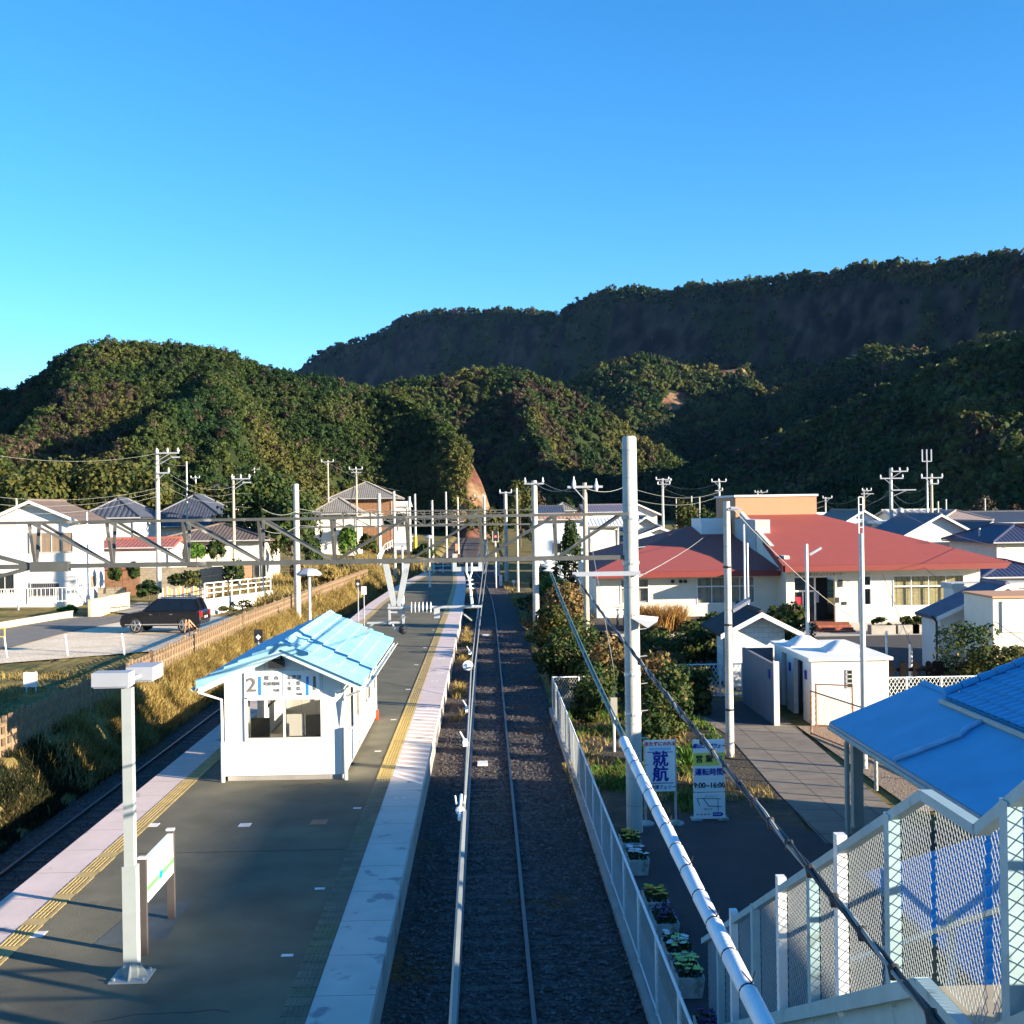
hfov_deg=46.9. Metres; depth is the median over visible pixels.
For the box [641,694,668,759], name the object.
garden shrub
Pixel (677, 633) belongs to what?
terrace edge
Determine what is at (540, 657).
garden shrub
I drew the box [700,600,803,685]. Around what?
shed
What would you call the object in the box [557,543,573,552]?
window
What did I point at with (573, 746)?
trackside fence
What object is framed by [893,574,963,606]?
window
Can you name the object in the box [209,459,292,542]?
round tree
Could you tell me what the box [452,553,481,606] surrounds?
feeder support
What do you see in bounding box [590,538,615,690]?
guy wire
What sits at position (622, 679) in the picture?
wild shrub
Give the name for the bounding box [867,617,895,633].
planter shrub
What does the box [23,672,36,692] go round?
notice board
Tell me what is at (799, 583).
entrance door
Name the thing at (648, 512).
house
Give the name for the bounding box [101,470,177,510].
round tree
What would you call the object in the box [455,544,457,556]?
trackside marker
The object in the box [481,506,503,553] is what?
town tree
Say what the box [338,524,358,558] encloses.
shrub
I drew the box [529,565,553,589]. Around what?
garden shrub
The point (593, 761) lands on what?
dry weeds
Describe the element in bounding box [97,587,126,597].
garden wall
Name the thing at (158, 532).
utility pole
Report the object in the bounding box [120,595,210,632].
parked car
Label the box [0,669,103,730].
field grass
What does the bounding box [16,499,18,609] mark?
utility pole
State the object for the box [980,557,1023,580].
house
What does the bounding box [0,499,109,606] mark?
house
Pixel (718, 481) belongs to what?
utility pole
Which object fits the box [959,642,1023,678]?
garden shrub
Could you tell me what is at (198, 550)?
shrub
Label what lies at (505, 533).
catenary gantry
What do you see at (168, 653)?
lattice fence
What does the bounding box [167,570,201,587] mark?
shrub
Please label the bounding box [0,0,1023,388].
sky
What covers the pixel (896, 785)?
gravel strip
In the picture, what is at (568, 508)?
house
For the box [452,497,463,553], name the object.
concrete pole
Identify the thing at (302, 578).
shrub
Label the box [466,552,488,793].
overhead wire
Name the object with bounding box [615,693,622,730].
guy guard
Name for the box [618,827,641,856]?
flower planter
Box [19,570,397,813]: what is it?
dry bank grass
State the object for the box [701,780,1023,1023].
stairway
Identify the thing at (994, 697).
station building
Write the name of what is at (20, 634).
side road
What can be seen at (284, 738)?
window
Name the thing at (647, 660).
garden shrub
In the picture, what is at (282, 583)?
dry meadow grass
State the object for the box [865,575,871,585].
window
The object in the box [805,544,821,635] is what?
street pole
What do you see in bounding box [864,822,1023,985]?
ticket hall roof
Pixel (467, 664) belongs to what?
round insulator
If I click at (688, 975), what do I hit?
flower planter
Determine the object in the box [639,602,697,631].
tall dry reeds
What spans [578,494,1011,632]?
community hall
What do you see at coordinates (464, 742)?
wire clip
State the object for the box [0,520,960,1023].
ground
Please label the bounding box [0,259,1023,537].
hills
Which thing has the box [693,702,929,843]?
paved path
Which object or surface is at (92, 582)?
window
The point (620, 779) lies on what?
weeds
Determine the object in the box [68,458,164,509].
round tree
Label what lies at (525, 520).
town tree
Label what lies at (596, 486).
spike insulator
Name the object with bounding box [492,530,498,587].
railway signal
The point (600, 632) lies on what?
wild shrub
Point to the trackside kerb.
(643, 991)
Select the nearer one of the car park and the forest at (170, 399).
the car park
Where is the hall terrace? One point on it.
(599, 624)
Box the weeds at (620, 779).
[567,705,725,813]
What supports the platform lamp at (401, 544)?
on the platform
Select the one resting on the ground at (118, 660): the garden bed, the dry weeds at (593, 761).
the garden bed
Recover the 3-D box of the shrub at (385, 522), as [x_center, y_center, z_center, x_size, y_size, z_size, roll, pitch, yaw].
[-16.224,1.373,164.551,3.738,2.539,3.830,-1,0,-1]
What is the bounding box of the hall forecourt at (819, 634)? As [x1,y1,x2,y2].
[805,619,921,636]
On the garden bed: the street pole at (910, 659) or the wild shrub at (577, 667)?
the wild shrub at (577, 667)
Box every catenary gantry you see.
[0,436,648,833]
[293,477,543,627]
[377,489,511,581]
[408,495,485,556]
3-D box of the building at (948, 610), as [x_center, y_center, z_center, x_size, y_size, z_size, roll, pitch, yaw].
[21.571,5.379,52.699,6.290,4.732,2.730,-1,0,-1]
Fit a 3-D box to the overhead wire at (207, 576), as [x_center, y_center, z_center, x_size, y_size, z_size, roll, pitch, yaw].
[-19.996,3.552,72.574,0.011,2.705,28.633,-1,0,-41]
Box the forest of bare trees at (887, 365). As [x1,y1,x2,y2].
[757,334,1023,429]
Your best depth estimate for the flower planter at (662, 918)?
20.14 m
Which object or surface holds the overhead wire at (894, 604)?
attached to the community hall
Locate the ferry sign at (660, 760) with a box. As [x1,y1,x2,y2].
[643,739,683,826]
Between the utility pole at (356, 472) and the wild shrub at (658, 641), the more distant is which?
the utility pole at (356, 472)
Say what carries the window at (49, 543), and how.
in the house at (53, 549)
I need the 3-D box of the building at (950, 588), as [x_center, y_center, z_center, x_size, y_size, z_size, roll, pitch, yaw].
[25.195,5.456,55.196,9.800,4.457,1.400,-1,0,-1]
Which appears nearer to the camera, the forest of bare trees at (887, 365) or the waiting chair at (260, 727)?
the waiting chair at (260, 727)
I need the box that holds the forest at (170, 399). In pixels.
[0,334,486,530]
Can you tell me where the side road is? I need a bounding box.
[0,615,121,649]
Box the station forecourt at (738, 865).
[621,818,977,1023]
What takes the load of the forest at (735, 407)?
on the hills
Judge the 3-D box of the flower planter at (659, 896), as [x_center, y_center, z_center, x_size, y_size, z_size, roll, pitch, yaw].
[2.603,7.062,21.435,0.452,0.466,0.731,-1,0,-1]
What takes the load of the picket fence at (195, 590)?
on the back lane
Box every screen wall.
[742,647,779,725]
[747,647,772,661]
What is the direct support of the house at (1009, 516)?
on the ground at (118, 660)
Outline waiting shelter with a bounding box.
[191,610,397,781]
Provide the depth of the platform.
20.19 m
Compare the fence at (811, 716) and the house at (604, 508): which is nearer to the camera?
the fence at (811, 716)
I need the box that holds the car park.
[699,635,960,689]
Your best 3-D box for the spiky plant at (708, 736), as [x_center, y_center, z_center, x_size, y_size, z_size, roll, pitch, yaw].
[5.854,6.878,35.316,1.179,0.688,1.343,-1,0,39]
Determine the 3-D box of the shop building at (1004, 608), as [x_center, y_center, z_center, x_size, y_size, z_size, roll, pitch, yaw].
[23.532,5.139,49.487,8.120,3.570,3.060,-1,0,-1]
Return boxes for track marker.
[254,629,262,643]
[355,580,359,622]
[361,586,365,625]
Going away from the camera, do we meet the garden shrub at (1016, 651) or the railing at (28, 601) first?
the garden shrub at (1016, 651)
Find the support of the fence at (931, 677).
on the ground at (118, 660)
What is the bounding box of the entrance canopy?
[827,680,1023,834]
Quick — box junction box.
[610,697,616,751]
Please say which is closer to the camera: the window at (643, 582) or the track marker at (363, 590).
the track marker at (363, 590)
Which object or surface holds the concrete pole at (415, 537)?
on the ground at (118, 660)
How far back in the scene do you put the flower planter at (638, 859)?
23.66 m
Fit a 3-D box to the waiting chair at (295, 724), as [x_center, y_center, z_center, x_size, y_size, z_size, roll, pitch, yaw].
[-5.490,5.703,29.811,0.480,1.125,0.510,-1,0,-1]
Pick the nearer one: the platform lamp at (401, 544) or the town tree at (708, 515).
the platform lamp at (401, 544)
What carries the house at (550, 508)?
on the ground at (118, 660)
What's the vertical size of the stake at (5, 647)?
1.088 m
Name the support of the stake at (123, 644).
on the ground at (118, 660)
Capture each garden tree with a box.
[540,580,594,627]
[932,620,1011,685]
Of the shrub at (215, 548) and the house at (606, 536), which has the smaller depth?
the shrub at (215, 548)
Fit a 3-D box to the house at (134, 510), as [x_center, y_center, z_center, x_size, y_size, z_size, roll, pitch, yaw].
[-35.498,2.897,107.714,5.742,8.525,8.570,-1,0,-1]
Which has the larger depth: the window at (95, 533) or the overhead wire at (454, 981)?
the window at (95, 533)
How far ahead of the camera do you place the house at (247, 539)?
99.54 m
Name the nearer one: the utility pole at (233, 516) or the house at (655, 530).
the utility pole at (233, 516)
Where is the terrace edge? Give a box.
[590,631,805,647]
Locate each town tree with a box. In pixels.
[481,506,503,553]
[502,479,531,546]
[519,510,531,541]
[528,491,546,510]
[557,496,576,512]
[558,518,581,578]
[670,499,698,529]
[699,505,715,517]
[963,495,997,510]
[1006,502,1023,509]
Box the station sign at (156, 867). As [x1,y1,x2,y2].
[137,828,175,955]
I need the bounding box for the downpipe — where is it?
[931,616,937,661]
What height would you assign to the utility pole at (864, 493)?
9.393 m
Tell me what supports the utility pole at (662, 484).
on the ground at (118, 660)
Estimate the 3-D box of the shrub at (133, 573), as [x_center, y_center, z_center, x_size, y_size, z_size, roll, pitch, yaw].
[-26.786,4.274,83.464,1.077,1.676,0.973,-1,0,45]
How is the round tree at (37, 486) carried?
on the ground at (118, 660)
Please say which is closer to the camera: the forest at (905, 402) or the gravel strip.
the gravel strip
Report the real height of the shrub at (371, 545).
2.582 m
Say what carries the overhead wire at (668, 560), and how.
attached to the catenary gantry at (632, 674)
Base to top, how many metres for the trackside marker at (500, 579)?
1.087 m
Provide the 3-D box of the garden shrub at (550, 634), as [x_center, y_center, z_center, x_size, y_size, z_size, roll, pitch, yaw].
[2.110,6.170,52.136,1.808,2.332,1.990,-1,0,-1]
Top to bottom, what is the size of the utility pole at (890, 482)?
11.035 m
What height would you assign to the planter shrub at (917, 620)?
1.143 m
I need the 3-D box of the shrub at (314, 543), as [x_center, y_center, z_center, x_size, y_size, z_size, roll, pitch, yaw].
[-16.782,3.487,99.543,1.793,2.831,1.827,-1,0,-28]
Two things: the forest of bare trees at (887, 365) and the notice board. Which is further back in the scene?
the forest of bare trees at (887, 365)
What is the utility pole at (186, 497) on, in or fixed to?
on the ground at (118, 660)
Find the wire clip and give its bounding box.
[459,731,467,746]
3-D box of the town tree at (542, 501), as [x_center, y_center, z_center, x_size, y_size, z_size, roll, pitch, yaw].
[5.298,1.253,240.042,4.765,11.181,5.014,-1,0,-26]
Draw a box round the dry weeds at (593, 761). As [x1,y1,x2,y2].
[555,674,776,813]
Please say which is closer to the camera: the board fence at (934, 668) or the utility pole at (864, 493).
the board fence at (934, 668)
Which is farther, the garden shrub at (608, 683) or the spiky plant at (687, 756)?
the garden shrub at (608, 683)
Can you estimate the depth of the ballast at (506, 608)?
25.66 m
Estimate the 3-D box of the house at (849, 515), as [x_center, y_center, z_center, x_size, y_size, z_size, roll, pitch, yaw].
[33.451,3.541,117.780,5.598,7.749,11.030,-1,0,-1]
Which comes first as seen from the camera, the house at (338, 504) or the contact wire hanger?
the contact wire hanger
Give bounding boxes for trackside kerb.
[549,708,676,1023]
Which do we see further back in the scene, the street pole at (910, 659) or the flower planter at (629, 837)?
the street pole at (910, 659)
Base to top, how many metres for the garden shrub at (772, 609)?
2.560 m
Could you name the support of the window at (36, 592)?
in the house at (53, 549)
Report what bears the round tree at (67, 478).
on the ground at (118, 660)
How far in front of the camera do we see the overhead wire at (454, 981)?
6.42 m
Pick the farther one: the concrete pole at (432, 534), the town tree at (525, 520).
the town tree at (525, 520)
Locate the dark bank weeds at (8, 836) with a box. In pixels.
[0,723,116,854]
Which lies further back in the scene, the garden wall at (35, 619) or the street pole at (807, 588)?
the garden wall at (35, 619)
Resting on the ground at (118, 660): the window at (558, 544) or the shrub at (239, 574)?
the shrub at (239, 574)
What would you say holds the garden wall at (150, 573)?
on the ground at (118, 660)
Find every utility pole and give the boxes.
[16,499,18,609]
[86,512,88,606]
[155,448,179,598]
[186,461,187,530]
[231,474,250,583]
[321,459,333,501]
[349,467,362,554]
[567,483,602,652]
[656,477,670,526]
[711,479,725,495]
[861,488,873,508]
[880,467,915,518]
[921,474,942,512]
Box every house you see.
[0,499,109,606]
[89,497,165,540]
[104,536,186,567]
[160,494,249,536]
[164,523,279,585]
[313,497,367,555]
[326,481,404,553]
[395,501,412,552]
[528,513,582,581]
[537,505,564,512]
[557,502,577,512]
[576,504,622,520]
[579,516,622,552]
[619,515,664,535]
[619,526,669,543]
[637,504,660,522]
[823,509,882,579]
[866,520,886,527]
[874,508,941,519]
[875,512,968,546]
[929,509,993,520]
[941,523,1023,562]
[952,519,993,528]
[965,510,1023,525]
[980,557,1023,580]
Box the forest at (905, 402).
[641,336,1023,519]
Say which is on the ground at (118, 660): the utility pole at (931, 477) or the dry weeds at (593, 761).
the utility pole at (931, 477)
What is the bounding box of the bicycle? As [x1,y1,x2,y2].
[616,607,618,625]
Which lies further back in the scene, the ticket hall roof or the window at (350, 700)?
the window at (350, 700)
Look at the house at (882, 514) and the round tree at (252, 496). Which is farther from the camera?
the house at (882, 514)
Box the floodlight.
[632,615,657,627]
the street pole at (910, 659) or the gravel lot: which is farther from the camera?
the gravel lot
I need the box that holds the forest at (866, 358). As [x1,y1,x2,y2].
[755,329,1023,436]
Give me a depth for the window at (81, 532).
80.43 m
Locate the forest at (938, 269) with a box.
[294,249,1023,393]
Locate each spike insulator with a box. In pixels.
[572,476,575,488]
[594,479,597,490]
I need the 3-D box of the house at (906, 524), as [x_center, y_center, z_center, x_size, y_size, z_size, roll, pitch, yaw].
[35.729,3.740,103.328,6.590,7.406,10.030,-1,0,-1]
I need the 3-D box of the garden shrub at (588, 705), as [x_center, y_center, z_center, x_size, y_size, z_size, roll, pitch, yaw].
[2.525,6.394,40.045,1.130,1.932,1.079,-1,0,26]
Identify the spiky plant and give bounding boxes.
[676,742,692,768]
[690,732,725,743]
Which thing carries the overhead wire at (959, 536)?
attached to the utility pole at (890, 482)
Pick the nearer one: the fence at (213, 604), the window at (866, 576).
the window at (866, 576)
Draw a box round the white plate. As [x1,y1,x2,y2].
[478,761,487,765]
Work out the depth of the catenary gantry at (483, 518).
169.77 m
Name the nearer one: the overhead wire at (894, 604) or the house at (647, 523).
the overhead wire at (894, 604)
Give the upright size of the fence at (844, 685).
1.450 m
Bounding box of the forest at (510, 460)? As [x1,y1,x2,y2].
[369,362,687,520]
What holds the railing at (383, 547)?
on the ground at (118, 660)
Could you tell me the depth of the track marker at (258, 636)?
39.80 m
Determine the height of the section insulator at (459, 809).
0.110 m
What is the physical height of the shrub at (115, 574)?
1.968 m
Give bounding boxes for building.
[914,578,1020,670]
[938,657,1023,739]
[940,580,1023,597]
[962,590,1023,664]
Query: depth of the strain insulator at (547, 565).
26.74 m
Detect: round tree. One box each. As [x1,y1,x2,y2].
[0,463,47,502]
[0,466,70,512]
[16,455,104,510]
[58,453,118,502]
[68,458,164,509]
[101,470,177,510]
[181,480,231,505]
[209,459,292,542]
[237,464,322,572]
[254,486,315,577]
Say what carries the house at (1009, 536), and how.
on the ground at (118, 660)
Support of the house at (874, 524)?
on the ground at (118, 660)
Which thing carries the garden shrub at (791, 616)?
on the car park
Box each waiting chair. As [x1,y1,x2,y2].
[251,718,269,736]
[286,714,304,735]
[305,717,320,735]
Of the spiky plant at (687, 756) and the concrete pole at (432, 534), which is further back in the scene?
the concrete pole at (432, 534)
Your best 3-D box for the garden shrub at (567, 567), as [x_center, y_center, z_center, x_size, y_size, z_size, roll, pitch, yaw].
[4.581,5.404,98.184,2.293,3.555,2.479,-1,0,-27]
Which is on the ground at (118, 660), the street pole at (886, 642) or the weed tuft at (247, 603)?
the weed tuft at (247, 603)
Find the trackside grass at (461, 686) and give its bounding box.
[446,580,620,794]
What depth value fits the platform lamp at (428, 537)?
98.01 m
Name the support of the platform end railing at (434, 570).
on the platform
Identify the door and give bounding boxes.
[242,560,253,581]
[356,689,358,748]
[723,638,724,680]
[795,578,815,620]
[798,659,801,707]
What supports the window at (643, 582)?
in the community hall
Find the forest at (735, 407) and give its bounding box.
[561,351,768,465]
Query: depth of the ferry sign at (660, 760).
27.43 m
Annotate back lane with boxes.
[113,602,210,616]
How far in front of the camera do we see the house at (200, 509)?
118.83 m
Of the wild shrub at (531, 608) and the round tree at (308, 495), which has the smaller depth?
the wild shrub at (531, 608)
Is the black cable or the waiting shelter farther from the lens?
the waiting shelter
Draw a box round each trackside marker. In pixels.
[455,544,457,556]
[494,561,499,575]
[499,574,501,585]
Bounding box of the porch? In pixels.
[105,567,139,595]
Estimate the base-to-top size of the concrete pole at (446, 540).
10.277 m
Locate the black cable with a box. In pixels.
[573,574,945,1023]
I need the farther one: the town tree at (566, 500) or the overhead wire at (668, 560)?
the town tree at (566, 500)
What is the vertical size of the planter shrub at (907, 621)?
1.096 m
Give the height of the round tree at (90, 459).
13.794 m
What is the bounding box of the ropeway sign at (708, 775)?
[690,739,728,820]
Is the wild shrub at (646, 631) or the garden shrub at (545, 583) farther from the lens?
the garden shrub at (545, 583)
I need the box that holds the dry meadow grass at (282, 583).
[182,550,436,612]
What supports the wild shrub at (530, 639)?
on the garden bed
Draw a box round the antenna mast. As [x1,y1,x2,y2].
[921,449,931,511]
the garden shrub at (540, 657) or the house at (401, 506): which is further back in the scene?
the house at (401, 506)
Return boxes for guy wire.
[549,571,774,1023]
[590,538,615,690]
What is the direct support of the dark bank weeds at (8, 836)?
on the ground at (118, 660)
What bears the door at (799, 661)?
in the public toilet
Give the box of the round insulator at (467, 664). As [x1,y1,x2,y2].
[462,660,472,670]
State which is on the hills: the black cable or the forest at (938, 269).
the forest at (938, 269)
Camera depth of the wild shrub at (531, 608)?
77.03 m
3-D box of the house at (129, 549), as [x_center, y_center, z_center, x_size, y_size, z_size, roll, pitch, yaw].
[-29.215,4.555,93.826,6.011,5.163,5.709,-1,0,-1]
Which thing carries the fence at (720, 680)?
on the garden bed
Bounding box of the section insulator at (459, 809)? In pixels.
[454,794,465,820]
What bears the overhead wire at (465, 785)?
hanging from the contact wire hanger
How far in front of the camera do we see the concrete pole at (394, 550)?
117.65 m
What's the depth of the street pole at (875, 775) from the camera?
30.41 m
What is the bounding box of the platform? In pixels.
[0,572,465,1023]
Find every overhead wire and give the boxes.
[106,552,307,583]
[263,509,407,514]
[449,809,465,1023]
[463,530,487,809]
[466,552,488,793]
[639,536,704,576]
[730,506,854,618]
[861,509,1023,641]
[861,512,910,643]
[892,507,1022,551]
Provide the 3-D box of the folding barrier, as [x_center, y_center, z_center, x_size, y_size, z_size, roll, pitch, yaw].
[-15.703,5.703,58.213,0.281,0.850,0.998,-1,0,42]
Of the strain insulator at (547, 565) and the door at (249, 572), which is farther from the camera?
the door at (249, 572)
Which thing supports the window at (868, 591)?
in the community hall
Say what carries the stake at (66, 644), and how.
on the gravel lot
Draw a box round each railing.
[0,587,85,604]
[377,536,413,563]
[425,562,451,572]
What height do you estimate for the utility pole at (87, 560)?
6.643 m
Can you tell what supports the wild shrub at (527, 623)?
on the garden bed
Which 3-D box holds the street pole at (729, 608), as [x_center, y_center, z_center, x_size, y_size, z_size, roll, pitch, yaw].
[6.622,3.448,34.720,0.775,7.529,0.266,-1,0,9]
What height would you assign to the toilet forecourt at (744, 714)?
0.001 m
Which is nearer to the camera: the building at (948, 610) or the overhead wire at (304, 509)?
the building at (948, 610)
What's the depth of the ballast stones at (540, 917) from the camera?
23.75 m
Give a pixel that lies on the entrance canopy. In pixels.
(920, 736)
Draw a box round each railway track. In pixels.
[0,555,461,899]
[427,538,563,1023]
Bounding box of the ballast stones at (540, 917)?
[0,629,647,1023]
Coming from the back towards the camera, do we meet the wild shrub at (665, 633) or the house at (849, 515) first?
the house at (849, 515)
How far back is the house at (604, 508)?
142.31 m
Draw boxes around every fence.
[0,569,367,756]
[162,586,209,598]
[203,576,272,614]
[552,676,692,1023]
[677,663,742,696]
[810,690,872,758]
[815,683,853,726]
[889,661,991,696]
[889,675,976,695]
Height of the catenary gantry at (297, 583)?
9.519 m
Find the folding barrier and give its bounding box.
[184,619,198,635]
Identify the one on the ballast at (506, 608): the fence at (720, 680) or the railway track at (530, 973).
the railway track at (530, 973)
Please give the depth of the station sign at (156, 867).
17.70 m
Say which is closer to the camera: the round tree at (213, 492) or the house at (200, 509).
the house at (200, 509)
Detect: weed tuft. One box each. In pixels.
[220,607,236,614]
[230,599,255,610]
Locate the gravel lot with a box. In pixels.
[0,617,232,662]
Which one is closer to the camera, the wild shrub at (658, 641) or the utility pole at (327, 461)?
the wild shrub at (658, 641)
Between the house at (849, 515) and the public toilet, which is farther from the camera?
the house at (849, 515)
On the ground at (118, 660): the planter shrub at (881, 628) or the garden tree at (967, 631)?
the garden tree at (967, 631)
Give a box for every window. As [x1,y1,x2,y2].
[0,572,14,593]
[29,532,73,552]
[30,582,60,596]
[76,528,85,544]
[89,527,101,543]
[89,575,95,588]
[244,696,323,740]
[253,565,266,582]
[267,700,277,708]
[347,685,353,733]
[362,513,382,525]
[364,674,370,705]
[372,667,375,693]
[541,563,557,574]
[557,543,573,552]
[620,578,648,603]
[696,576,754,603]
[846,669,852,687]
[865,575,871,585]
[865,588,871,605]
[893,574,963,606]
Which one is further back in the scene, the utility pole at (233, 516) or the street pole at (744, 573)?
the utility pole at (233, 516)
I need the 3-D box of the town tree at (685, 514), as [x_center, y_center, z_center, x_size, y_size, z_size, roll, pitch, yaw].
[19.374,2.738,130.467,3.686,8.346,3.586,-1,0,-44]
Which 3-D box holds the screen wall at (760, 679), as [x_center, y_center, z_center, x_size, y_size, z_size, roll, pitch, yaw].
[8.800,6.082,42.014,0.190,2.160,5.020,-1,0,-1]
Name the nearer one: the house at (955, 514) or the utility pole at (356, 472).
the house at (955, 514)
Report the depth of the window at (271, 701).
33.99 m
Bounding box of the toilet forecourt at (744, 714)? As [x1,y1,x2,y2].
[698,701,772,724]
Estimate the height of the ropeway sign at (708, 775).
1.886 m
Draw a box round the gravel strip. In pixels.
[798,725,934,811]
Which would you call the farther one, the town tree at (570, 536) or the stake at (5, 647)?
the town tree at (570, 536)
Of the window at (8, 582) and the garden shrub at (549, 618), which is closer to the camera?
the garden shrub at (549, 618)
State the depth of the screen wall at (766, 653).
44.64 m
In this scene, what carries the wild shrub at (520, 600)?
on the garden bed
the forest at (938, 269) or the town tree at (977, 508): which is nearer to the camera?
the town tree at (977, 508)
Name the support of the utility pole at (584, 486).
on the garden bed
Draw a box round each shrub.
[56,604,77,612]
[107,568,121,590]
[125,561,139,583]
[135,578,161,602]
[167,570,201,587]
[190,541,206,561]
[205,538,226,560]
[222,557,244,584]
[289,565,307,583]
[302,537,322,567]
[314,564,339,582]
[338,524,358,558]
[358,533,378,558]
[383,513,405,530]
[412,543,435,557]
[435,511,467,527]
[516,592,549,610]
[518,618,536,628]
[524,624,565,646]
[526,595,550,620]
[527,591,548,607]
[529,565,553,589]
[532,641,564,684]
[535,603,581,646]
[539,573,563,598]
[540,625,576,674]
[550,613,606,681]
[551,652,584,679]
[552,560,577,587]
[563,671,624,692]
[569,649,642,678]
[570,673,603,725]
[571,661,624,712]
[575,627,613,651]
[582,631,624,698]
[602,631,623,645]
[639,623,662,634]
[640,627,684,653]
[640,636,688,668]
[640,650,672,701]
[641,660,694,737]
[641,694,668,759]
[649,646,684,671]
[663,648,695,663]
[669,663,714,714]
[672,619,716,667]
[690,611,718,650]
[766,605,780,619]
[776,601,816,639]
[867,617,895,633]
[894,616,918,633]
[911,616,921,633]
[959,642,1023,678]
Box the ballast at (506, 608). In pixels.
[0,538,647,1023]
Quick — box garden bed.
[516,588,807,854]
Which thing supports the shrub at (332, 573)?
on the ground at (118, 660)
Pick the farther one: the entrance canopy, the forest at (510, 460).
the forest at (510, 460)
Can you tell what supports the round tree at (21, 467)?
on the ground at (118, 660)
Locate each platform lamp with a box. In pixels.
[91,662,162,983]
[297,568,321,620]
[394,542,405,616]
[425,535,433,586]
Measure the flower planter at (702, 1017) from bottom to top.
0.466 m
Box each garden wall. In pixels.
[0,611,72,627]
[87,592,129,616]
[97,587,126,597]
[140,566,222,593]
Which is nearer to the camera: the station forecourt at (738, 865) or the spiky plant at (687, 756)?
the station forecourt at (738, 865)
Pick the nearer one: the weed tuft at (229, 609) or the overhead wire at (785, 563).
the overhead wire at (785, 563)
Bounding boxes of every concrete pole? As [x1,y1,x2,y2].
[393,491,396,580]
[414,494,416,547]
[431,500,433,572]
[445,492,450,557]
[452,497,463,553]
[516,488,518,591]
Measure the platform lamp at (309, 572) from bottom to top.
4.155 m
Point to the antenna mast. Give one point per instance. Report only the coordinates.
(926, 461)
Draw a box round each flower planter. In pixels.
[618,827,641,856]
[625,844,649,875]
[641,883,669,918]
[649,902,679,942]
[660,929,692,967]
[670,951,704,998]
[692,1006,728,1023]
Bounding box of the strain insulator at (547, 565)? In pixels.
[541,560,554,571]
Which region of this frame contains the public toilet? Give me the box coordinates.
[770,635,892,724]
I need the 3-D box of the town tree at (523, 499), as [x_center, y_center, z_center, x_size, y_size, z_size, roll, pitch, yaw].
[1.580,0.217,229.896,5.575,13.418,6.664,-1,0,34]
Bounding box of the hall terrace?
[589,616,796,633]
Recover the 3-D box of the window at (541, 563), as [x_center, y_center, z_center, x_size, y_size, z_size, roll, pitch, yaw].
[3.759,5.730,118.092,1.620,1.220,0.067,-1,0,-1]
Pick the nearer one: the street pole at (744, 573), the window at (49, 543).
the street pole at (744, 573)
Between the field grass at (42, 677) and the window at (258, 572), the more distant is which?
the window at (258, 572)
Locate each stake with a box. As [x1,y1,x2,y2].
[3,636,7,657]
[64,634,68,655]
[121,633,124,655]
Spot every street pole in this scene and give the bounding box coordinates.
[723,501,749,757]
[743,524,745,598]
[746,543,748,596]
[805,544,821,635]
[858,497,867,768]
[874,760,877,790]
[885,631,887,654]
[899,626,912,687]
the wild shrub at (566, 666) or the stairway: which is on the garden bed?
the wild shrub at (566, 666)
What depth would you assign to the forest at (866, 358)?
749.74 m
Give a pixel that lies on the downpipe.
(936, 622)
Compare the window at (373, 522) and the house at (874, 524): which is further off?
the window at (373, 522)
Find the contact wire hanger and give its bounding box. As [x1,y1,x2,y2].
[365,563,481,633]
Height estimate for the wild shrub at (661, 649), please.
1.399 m
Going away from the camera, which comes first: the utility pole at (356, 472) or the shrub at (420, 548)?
the shrub at (420, 548)
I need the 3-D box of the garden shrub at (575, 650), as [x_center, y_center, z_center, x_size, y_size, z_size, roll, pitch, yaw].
[2.825,5.814,50.062,2.770,3.035,2.524,-1,0,-1]
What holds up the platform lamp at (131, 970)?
on the platform
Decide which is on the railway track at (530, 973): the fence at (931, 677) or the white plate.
the white plate
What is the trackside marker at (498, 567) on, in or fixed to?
on the ballast at (506, 608)
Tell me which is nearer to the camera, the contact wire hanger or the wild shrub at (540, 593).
the contact wire hanger
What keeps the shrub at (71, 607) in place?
on the ground at (118, 660)
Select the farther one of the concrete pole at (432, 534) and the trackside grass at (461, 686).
the concrete pole at (432, 534)
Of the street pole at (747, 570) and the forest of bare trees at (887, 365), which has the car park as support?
the street pole at (747, 570)
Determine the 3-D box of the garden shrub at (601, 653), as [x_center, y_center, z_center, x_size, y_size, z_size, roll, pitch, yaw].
[3.702,5.913,45.105,1.817,2.835,1.827,-1,0,33]
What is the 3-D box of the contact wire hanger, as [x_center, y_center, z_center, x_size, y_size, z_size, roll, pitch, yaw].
[-2.017,1.927,26.723,2.648,1.686,0.295,-1,0,-1]

